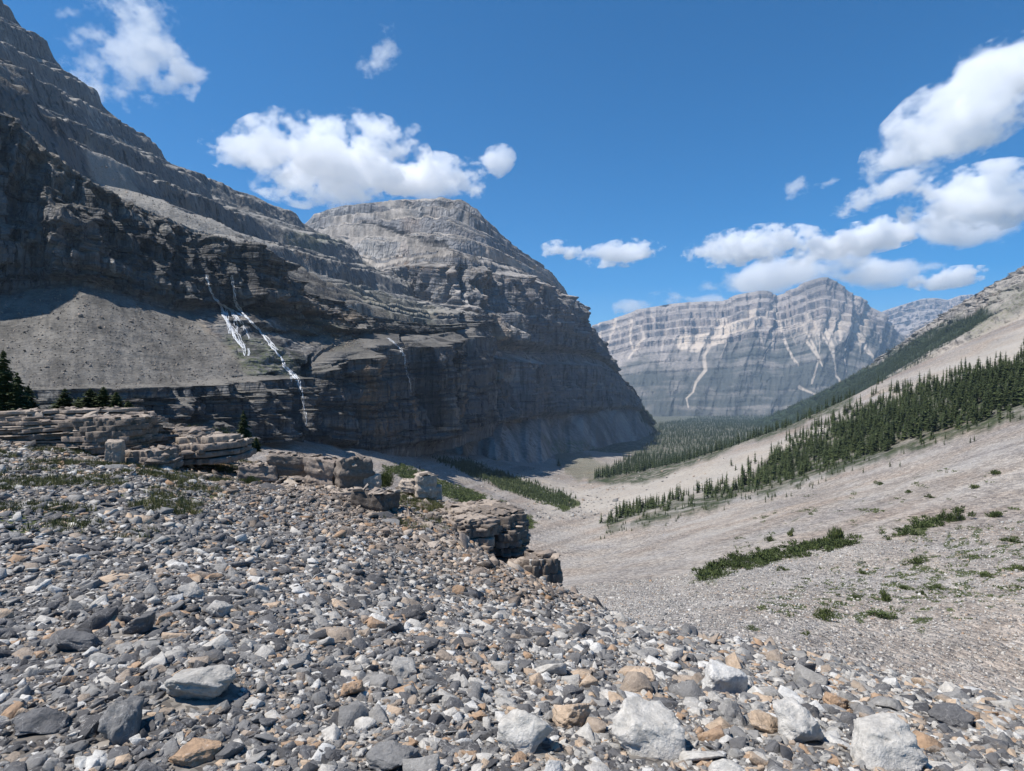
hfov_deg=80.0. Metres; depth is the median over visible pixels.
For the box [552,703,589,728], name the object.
boulder
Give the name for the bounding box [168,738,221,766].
boulder
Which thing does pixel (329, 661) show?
stone
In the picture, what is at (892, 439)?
conifer
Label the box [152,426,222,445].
rock ledge
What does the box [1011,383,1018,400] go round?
conifer
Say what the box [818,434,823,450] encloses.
conifer
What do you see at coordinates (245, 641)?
stone
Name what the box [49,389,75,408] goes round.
fir
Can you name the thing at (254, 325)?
waterfall
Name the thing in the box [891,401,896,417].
conifer
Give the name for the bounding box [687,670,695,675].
stone
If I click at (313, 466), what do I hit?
block
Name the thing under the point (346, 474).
block
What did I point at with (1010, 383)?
conifer
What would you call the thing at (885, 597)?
bush
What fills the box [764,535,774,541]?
bush
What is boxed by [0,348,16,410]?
fir
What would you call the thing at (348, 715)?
stone
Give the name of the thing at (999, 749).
rubble
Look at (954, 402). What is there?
conifer
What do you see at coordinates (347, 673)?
stone
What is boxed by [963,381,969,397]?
conifer
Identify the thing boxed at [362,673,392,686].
stone
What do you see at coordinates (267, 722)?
stone
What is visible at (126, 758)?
stone
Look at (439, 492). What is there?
block
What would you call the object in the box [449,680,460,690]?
stone
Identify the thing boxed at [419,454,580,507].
scrub
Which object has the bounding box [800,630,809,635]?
bush
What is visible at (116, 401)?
fir
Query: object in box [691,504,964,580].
dwarf pine
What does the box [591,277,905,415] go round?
mountain
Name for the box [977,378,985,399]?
conifer
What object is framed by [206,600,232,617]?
boulder
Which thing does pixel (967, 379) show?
conifer
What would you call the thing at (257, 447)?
fir
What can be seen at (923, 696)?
stone
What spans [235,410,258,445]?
fir
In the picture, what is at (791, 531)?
bush
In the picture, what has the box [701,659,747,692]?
boulder
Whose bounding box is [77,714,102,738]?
stone
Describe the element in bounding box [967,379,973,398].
conifer
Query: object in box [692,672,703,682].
stone
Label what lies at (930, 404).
conifer
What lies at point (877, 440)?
conifer
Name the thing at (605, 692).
stone
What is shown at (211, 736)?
stone
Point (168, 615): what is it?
stone
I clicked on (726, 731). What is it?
stone
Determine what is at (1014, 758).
stone
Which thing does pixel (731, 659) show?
stone
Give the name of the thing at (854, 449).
conifer
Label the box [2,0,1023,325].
sky
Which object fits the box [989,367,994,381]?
conifer
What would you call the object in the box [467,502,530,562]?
crag
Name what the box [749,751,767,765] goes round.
stone
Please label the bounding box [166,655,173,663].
stone
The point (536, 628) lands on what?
stone
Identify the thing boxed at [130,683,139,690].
stone
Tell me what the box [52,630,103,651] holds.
boulder
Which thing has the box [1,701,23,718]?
stone
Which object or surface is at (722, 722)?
stone
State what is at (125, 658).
stone
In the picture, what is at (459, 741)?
stone
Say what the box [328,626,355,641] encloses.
stone
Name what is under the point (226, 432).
bush
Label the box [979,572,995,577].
bush
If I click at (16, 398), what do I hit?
fir
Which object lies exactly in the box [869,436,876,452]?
conifer
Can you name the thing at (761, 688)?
stone
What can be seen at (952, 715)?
boulder
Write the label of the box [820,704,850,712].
stone
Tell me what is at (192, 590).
boulder
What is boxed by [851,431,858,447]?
conifer
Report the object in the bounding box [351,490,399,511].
block
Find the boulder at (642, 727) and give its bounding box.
[611,696,685,759]
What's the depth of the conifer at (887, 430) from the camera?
286.56 m
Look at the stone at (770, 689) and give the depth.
4.02 m
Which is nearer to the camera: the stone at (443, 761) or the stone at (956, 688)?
the stone at (443, 761)
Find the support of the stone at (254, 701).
on the ground at (686, 541)
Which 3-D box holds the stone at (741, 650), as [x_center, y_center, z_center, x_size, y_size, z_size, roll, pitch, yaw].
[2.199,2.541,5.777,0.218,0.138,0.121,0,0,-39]
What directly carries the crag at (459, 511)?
on the ground at (686, 541)
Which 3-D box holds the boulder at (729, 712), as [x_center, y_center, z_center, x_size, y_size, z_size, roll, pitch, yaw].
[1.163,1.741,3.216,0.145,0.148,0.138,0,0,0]
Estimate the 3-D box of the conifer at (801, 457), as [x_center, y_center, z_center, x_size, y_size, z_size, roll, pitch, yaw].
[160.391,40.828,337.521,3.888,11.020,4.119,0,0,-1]
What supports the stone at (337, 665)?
on the ground at (686, 541)
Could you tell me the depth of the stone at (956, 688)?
4.72 m
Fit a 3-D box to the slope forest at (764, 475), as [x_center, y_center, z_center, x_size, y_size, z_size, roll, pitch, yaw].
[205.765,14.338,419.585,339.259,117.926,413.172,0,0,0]
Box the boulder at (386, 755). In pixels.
[366,740,420,770]
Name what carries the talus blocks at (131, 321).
on the mountain at (67, 223)
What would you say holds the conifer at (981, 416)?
on the ground at (686, 541)
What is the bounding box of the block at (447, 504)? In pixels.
[444,502,457,508]
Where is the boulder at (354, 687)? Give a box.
[340,680,364,696]
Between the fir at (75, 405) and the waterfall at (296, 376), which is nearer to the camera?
the fir at (75, 405)
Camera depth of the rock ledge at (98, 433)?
14.46 m
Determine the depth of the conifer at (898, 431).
287.59 m
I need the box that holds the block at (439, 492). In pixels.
[429,484,441,499]
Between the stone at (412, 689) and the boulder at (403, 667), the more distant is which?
the boulder at (403, 667)
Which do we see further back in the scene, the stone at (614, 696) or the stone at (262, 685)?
the stone at (614, 696)
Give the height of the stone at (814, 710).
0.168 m
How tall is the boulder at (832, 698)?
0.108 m
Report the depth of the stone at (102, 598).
4.51 m
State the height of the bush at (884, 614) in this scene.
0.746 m
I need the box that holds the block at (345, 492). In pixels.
[332,489,351,494]
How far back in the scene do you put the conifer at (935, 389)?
357.53 m
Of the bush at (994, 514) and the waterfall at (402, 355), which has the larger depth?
the waterfall at (402, 355)
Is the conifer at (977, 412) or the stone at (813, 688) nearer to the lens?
the stone at (813, 688)
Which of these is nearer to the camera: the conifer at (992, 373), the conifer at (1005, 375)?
the conifer at (1005, 375)
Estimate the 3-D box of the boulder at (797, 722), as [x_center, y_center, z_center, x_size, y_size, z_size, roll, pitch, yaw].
[1.421,1.673,3.037,0.249,0.186,0.221,0,0,0]
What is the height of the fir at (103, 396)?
1.300 m
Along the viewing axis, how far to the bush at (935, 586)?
88.47 m
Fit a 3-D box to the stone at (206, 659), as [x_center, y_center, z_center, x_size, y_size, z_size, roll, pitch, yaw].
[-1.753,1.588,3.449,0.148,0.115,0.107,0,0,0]
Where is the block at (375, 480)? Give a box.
[363,473,381,488]
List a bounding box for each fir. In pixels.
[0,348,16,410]
[0,372,34,410]
[22,386,40,408]
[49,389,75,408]
[71,387,102,407]
[72,397,81,406]
[91,386,112,407]
[108,392,125,407]
[123,400,134,407]
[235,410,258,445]
[252,437,262,451]
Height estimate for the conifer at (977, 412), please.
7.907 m
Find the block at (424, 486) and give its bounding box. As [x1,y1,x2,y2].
[414,473,437,498]
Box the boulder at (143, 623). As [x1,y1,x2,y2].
[122,611,155,634]
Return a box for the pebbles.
[0,541,1023,770]
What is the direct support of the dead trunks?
on the ground at (686, 541)
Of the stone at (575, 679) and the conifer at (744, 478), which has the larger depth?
the conifer at (744, 478)
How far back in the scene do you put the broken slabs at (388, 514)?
12.25 m
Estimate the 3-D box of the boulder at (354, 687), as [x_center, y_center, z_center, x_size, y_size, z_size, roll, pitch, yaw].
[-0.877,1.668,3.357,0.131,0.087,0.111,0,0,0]
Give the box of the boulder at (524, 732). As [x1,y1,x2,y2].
[496,709,552,754]
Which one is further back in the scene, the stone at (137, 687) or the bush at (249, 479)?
the bush at (249, 479)
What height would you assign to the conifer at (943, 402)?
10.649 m
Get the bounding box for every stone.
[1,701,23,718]
[8,537,32,544]
[11,647,33,658]
[13,659,44,671]
[26,630,40,636]
[51,686,65,701]
[65,545,85,554]
[66,599,84,610]
[76,607,117,630]
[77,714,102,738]
[88,594,108,606]
[88,673,98,680]
[92,749,107,766]
[93,672,114,683]
[106,615,124,627]
[107,746,129,759]
[114,754,133,765]
[115,669,132,682]
[118,653,137,663]
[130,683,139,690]
[132,640,163,649]
[138,746,155,759]
[139,681,160,692]
[143,662,165,669]
[147,627,167,636]
[147,664,166,673]
[155,612,175,624]
[159,737,178,759]
[161,601,183,612]
[164,649,186,661]
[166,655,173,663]
[188,655,212,667]
[193,660,209,667]
[197,649,223,663]
[200,733,223,741]
[224,588,245,595]
[228,561,250,567]
[239,638,256,645]
[243,696,264,706]
[244,604,264,611]
[245,751,266,764]
[252,643,260,650]
[254,734,277,741]
[255,679,267,693]
[259,718,278,726]
[277,747,291,758]
[283,708,303,719]
[298,745,315,759]
[305,629,327,639]
[311,743,335,760]
[314,626,332,634]
[315,703,325,708]
[319,749,328,763]
[320,655,336,666]
[321,669,337,679]
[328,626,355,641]
[328,711,338,725]
[331,582,346,589]
[332,663,347,669]
[338,703,368,728]
[340,670,355,677]
[354,717,376,730]
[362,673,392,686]
[404,682,417,694]
[418,685,434,694]
[423,669,438,679]
[423,695,443,703]
[427,712,444,724]
[440,759,446,763]
[444,696,463,708]
[444,755,454,765]
[449,672,468,687]
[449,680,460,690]
[455,738,472,743]
[460,669,469,679]
[467,681,481,700]
[495,697,516,706]
[517,704,533,712]
[531,625,547,631]
[533,663,566,675]
[546,725,558,739]
[561,674,580,685]
[562,684,583,694]
[563,693,571,704]
[566,652,580,664]
[569,668,591,676]
[572,693,584,703]
[579,647,587,655]
[589,642,602,652]
[590,685,600,697]
[596,652,614,659]
[602,689,608,697]
[604,687,616,691]
[608,691,623,702]
[616,688,626,698]
[618,666,640,675]
[619,671,653,692]
[624,691,641,697]
[637,648,659,656]
[653,697,679,705]
[669,679,705,699]
[677,718,687,727]
[679,751,724,760]
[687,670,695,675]
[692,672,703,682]
[705,716,731,728]
[707,691,720,703]
[718,728,729,742]
[725,651,741,668]
[730,725,749,740]
[735,647,750,654]
[740,692,759,699]
[746,686,763,694]
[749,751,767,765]
[757,686,772,689]
[762,688,778,696]
[778,685,804,703]
[779,735,788,744]
[792,663,827,685]
[801,703,820,719]
[806,683,824,692]
[816,717,828,728]
[819,734,849,748]
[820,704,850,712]
[821,703,833,711]
[824,730,840,737]
[826,726,844,735]
[859,680,877,691]
[868,696,903,710]
[912,703,930,713]
[913,730,943,749]
[919,694,932,700]
[953,686,969,698]
[961,688,971,696]
[963,686,982,690]
[964,709,979,720]
[969,745,984,750]
[975,695,984,701]
[977,697,995,702]
[979,690,1001,699]
[985,715,995,724]
[992,716,1007,724]
[996,711,1016,720]
[1007,755,1021,761]
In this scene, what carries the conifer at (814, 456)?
on the ground at (686, 541)
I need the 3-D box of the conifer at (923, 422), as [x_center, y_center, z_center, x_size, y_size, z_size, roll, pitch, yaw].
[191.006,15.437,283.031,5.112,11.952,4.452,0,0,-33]
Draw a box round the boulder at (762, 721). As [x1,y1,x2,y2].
[747,709,777,733]
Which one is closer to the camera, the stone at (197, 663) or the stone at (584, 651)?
the stone at (197, 663)
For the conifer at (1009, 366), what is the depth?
296.05 m
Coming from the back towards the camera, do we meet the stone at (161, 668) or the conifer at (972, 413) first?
the conifer at (972, 413)
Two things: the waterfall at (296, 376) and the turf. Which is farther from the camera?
the waterfall at (296, 376)
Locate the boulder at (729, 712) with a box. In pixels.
[718,699,746,726]
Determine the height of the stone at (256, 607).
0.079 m
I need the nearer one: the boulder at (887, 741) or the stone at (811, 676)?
the boulder at (887, 741)
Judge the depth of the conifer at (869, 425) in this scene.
344.24 m
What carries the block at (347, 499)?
on the ground at (686, 541)
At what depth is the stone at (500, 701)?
3.46 m
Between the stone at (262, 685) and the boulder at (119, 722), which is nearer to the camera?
the boulder at (119, 722)
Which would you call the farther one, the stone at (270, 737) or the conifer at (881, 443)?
the conifer at (881, 443)
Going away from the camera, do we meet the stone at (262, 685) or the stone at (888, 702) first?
the stone at (262, 685)
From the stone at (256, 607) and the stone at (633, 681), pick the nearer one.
the stone at (633, 681)
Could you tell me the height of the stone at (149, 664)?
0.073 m
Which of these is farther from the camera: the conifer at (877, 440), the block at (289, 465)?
the conifer at (877, 440)
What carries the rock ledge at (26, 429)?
on the ground at (686, 541)
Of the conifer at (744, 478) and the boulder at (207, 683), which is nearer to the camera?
the boulder at (207, 683)
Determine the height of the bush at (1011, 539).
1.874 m
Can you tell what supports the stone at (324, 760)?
on the ground at (686, 541)
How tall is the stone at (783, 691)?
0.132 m
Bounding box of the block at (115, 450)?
[104,439,125,463]
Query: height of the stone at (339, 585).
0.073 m
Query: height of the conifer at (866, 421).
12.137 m
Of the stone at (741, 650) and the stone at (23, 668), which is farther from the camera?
the stone at (741, 650)
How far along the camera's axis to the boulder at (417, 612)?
5.14 m
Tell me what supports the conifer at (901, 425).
on the ground at (686, 541)
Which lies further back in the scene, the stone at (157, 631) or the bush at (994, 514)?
the bush at (994, 514)
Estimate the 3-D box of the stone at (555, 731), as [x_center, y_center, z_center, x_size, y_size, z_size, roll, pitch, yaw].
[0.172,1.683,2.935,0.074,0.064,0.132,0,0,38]
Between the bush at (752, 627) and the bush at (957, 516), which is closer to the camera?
the bush at (752, 627)
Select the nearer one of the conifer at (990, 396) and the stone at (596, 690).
the stone at (596, 690)
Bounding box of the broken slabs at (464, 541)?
[0,439,500,560]
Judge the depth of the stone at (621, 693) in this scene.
3.60 m
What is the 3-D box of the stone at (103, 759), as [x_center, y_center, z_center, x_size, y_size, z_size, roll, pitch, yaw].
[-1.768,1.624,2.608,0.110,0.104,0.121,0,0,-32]
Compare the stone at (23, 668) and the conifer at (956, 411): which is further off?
the conifer at (956, 411)
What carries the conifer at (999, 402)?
on the ground at (686, 541)
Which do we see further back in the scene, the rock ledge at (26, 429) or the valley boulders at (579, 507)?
the valley boulders at (579, 507)
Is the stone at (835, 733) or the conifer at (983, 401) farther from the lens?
the conifer at (983, 401)
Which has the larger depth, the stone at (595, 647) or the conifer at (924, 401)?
the conifer at (924, 401)
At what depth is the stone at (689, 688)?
3.69 m
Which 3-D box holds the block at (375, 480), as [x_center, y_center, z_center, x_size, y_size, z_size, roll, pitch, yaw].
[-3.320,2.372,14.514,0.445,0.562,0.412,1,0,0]
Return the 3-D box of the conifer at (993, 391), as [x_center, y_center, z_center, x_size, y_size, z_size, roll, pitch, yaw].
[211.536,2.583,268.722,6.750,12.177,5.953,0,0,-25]
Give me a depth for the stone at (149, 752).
2.62 m
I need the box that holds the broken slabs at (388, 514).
[24,449,564,588]
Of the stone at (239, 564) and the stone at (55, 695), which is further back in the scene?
the stone at (239, 564)
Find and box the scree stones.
[571,517,1023,698]
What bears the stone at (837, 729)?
on the ground at (686, 541)
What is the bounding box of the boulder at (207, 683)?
[164,664,236,699]
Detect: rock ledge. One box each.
[0,408,171,449]
[58,413,163,458]
[125,446,183,468]
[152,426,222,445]
[165,433,256,465]
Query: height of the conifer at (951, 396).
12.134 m
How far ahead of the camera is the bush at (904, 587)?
89.71 m
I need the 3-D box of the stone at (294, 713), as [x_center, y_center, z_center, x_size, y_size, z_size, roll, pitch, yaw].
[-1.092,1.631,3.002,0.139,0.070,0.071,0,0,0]
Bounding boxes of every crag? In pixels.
[446,498,502,515]
[446,513,502,556]
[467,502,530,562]
[518,549,562,585]
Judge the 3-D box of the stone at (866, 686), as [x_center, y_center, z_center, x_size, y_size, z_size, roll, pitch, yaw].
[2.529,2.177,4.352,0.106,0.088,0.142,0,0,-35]
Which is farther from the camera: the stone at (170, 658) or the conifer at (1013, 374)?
the conifer at (1013, 374)
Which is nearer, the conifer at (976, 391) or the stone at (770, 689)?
the stone at (770, 689)
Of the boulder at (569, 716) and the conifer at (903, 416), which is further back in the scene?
the conifer at (903, 416)
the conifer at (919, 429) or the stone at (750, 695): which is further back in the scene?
the conifer at (919, 429)
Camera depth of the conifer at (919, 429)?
267.59 m
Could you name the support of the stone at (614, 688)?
on the ground at (686, 541)
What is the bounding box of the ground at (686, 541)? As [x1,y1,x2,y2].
[0,319,1023,770]
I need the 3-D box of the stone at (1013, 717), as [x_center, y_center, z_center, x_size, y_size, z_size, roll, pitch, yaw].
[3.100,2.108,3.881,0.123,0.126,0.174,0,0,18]
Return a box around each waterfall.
[206,276,249,355]
[224,275,297,380]
[286,367,306,423]
[388,338,413,389]
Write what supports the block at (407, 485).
on the ground at (686, 541)
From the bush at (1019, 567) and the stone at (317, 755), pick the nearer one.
the stone at (317, 755)
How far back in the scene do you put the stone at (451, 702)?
3.25 m
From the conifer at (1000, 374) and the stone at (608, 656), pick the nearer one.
the stone at (608, 656)
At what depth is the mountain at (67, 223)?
403.71 m
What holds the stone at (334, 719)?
on the ground at (686, 541)
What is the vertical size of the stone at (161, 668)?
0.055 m
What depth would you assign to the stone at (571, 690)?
3.67 m
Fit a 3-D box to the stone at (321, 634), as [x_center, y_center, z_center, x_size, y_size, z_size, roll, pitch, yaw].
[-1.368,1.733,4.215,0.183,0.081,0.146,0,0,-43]
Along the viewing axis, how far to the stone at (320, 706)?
3.11 m
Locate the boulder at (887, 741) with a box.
[850,712,927,770]
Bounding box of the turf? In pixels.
[690,459,1023,623]
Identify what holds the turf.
on the ground at (686, 541)
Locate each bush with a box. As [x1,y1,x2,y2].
[190,425,234,433]
[240,475,261,483]
[379,467,406,487]
[746,625,761,630]
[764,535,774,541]
[776,565,788,570]
[787,528,794,535]
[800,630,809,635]
[812,606,835,621]
[826,527,844,541]
[835,593,863,597]
[865,607,899,619]
[879,587,890,601]
[898,585,914,590]
[901,553,928,564]
[915,590,926,596]
[925,582,960,591]
[939,505,965,521]
[966,510,1002,517]
[968,484,980,488]
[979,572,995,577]
[989,469,1000,474]
[999,535,1023,543]
[1008,563,1023,571]
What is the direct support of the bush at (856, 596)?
on the ground at (686, 541)
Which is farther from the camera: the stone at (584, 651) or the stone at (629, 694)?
the stone at (584, 651)
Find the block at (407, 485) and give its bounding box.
[398,478,414,492]
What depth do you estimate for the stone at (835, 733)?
3.10 m
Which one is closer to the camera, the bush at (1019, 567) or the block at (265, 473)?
the block at (265, 473)
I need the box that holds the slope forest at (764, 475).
[598,339,1023,538]
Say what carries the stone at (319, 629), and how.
on the ground at (686, 541)
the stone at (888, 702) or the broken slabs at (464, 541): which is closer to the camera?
the stone at (888, 702)
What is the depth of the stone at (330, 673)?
3.56 m
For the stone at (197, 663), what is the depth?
3.39 m
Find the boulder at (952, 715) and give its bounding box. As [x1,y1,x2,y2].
[927,702,975,727]
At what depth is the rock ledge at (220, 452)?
15.35 m
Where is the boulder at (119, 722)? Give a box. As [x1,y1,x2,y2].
[98,695,144,744]
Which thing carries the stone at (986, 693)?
on the ground at (686, 541)
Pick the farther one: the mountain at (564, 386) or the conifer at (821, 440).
the mountain at (564, 386)
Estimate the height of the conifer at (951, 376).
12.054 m
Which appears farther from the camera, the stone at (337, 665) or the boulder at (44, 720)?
the stone at (337, 665)
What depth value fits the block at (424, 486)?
14.22 m
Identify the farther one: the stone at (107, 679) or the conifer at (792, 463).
the conifer at (792, 463)
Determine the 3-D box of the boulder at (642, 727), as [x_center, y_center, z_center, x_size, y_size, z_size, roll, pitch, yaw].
[0.629,1.639,2.852,0.330,0.252,0.292,0,0,0]
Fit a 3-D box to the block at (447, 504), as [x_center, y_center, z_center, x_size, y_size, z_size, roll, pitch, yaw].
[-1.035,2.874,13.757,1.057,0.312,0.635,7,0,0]
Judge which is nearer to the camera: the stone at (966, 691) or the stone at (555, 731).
the stone at (555, 731)
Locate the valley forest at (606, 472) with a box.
[594,388,854,478]
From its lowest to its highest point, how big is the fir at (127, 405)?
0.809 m
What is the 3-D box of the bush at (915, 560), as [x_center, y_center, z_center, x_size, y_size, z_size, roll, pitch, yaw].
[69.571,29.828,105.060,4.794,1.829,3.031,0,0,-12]
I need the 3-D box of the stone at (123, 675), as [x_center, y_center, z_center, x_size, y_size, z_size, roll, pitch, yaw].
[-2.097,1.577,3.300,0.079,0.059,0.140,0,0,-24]
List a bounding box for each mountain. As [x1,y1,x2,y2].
[0,0,499,456]
[305,197,654,463]
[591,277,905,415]
[752,266,1023,426]
[882,294,973,335]
[904,317,937,337]
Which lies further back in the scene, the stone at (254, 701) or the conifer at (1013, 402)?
the conifer at (1013, 402)
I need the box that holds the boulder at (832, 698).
[822,691,848,709]
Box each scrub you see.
[382,463,572,528]
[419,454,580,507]
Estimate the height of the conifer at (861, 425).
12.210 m
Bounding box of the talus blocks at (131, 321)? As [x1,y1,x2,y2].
[0,139,375,389]
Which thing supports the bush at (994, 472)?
on the ground at (686, 541)
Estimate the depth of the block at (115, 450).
13.56 m
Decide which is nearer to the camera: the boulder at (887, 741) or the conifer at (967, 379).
the boulder at (887, 741)
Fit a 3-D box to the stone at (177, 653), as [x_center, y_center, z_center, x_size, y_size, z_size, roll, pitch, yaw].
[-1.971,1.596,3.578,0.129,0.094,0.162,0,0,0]
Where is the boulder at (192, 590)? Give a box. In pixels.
[177,582,204,598]
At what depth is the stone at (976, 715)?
3.62 m
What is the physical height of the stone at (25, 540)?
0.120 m
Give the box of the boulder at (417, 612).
[401,604,426,620]
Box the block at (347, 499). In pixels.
[342,494,350,501]
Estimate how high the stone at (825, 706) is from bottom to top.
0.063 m
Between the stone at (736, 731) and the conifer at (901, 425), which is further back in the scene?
the conifer at (901, 425)
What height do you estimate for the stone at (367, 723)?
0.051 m
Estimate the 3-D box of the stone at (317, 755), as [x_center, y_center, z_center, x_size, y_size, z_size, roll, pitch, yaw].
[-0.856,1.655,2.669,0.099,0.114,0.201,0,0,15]
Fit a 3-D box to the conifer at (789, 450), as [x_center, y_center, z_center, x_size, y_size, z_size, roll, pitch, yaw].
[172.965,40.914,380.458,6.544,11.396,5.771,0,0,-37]
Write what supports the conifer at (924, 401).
on the ground at (686, 541)
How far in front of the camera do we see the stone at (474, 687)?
3.49 m
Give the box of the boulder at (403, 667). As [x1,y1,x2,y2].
[391,656,416,677]
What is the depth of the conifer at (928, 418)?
275.30 m
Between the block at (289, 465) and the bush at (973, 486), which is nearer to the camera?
the block at (289, 465)
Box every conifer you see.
[741,470,746,485]
[786,443,793,459]
[789,453,794,471]
[799,451,803,463]
[812,442,819,455]
[812,445,817,461]
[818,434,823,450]
[837,436,843,456]
[839,423,843,436]
[848,420,854,433]
[850,437,856,451]
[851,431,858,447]
[856,432,866,448]
[856,439,865,454]
[859,421,866,437]
[863,416,868,433]
[866,437,872,452]
[867,417,872,433]
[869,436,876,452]
[874,430,880,445]
[878,434,884,450]
[879,422,889,441]
[881,425,889,440]
[886,413,893,430]
[887,402,891,419]
[889,427,896,443]
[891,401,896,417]
[895,408,903,424]
[896,423,899,438]
[897,416,903,431]
[900,410,907,423]
[904,397,913,412]
[907,417,916,437]
[908,384,913,398]
[913,411,919,431]
[916,420,921,437]
[921,392,931,408]
[921,405,930,424]
[921,407,927,429]
[925,414,930,430]
[926,409,937,431]
[927,396,931,414]
[932,381,938,399]
[938,394,948,412]
[940,408,949,429]
[941,380,948,394]
[947,406,953,427]
[948,383,956,402]
[950,371,953,382]
[950,392,959,411]
[953,400,960,421]
[956,386,968,406]
[961,394,968,410]
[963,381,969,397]
[964,371,969,386]
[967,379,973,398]
[968,398,973,416]
[969,403,977,423]
[970,386,980,403]
[974,404,978,420]
[975,390,992,414]
[977,376,983,398]
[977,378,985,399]
[978,403,984,421]
[982,392,988,417]
[987,387,996,408]
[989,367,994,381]
[990,378,999,403]
[994,381,1004,402]
[995,394,1002,411]
[996,363,1002,382]
[1000,366,1007,385]
[1001,390,1010,408]
[1004,373,1014,395]
[1006,361,1011,378]
[1009,385,1019,406]
[1011,366,1014,383]
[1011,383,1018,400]
[1014,366,1021,381]
[1016,379,1019,396]
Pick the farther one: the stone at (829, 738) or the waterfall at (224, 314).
the waterfall at (224, 314)
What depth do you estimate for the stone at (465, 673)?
3.70 m
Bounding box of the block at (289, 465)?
[266,453,322,475]
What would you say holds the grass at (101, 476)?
on the ground at (686, 541)
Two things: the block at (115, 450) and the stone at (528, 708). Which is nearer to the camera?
the stone at (528, 708)
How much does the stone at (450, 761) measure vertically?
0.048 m
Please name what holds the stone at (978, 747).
on the ground at (686, 541)
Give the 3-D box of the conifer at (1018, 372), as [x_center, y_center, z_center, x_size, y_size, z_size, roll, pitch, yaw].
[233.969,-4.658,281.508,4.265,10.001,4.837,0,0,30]
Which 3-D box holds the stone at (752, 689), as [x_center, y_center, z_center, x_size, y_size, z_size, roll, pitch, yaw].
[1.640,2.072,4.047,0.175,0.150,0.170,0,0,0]
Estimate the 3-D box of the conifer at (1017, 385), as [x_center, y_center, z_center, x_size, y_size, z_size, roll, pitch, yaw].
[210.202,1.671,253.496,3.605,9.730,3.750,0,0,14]
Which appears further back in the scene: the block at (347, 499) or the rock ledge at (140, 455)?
the rock ledge at (140, 455)
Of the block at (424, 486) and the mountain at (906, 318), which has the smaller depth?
the block at (424, 486)
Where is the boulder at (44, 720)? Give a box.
[13,707,72,735]
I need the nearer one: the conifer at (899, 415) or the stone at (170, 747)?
the stone at (170, 747)
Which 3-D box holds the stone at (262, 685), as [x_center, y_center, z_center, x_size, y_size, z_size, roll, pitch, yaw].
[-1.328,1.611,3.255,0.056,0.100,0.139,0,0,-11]
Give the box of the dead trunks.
[643,359,1007,511]
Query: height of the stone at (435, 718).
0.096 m
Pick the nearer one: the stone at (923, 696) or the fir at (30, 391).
the stone at (923, 696)
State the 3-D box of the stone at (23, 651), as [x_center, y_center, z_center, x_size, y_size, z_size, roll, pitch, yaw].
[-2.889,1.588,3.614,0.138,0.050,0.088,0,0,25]
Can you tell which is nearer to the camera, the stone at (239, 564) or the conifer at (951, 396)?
the stone at (239, 564)
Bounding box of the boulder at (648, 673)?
[629,666,659,688]
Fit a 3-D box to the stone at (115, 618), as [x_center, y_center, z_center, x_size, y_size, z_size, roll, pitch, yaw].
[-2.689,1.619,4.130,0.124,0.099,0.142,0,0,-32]
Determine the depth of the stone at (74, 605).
4.40 m
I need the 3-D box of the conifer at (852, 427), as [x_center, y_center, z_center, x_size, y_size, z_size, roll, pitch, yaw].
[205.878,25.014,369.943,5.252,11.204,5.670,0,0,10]
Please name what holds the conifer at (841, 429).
on the ground at (686, 541)
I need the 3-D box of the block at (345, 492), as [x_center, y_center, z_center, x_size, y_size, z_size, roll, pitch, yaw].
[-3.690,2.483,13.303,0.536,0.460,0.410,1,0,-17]
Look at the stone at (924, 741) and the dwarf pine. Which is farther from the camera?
the dwarf pine
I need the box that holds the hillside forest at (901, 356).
[749,302,993,427]
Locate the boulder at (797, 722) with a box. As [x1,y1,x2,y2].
[772,696,824,742]
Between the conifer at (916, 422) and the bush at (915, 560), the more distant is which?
the conifer at (916, 422)
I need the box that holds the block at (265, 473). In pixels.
[237,463,279,481]
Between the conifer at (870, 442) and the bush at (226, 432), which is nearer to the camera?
the bush at (226, 432)
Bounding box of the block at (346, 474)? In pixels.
[333,456,374,488]
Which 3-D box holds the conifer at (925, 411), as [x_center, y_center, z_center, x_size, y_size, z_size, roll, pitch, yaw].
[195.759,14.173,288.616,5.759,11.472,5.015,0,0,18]
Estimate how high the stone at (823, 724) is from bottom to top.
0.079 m
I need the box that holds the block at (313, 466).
[303,456,338,485]
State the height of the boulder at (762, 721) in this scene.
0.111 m
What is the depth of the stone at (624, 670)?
4.33 m
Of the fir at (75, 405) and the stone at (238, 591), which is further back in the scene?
the fir at (75, 405)
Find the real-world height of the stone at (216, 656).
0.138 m
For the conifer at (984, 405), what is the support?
on the ground at (686, 541)
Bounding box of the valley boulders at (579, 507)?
[370,451,723,519]
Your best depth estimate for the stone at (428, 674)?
3.61 m
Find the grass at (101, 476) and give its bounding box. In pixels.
[0,444,450,538]
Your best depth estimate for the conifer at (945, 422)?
260.99 m
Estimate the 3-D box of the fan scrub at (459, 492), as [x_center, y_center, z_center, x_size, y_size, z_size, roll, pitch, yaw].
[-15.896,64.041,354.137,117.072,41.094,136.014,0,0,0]
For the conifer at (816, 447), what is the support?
on the ground at (686, 541)
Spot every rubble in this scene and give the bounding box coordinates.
[0,440,920,677]
[0,532,1023,770]
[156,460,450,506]
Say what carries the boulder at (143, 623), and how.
on the ground at (686, 541)
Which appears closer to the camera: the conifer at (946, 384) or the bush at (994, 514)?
the bush at (994, 514)
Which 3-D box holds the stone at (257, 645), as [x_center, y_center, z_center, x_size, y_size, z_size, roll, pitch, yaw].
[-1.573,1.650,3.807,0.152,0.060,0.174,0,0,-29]
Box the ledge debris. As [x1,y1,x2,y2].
[2,406,560,564]
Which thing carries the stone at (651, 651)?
on the ground at (686, 541)

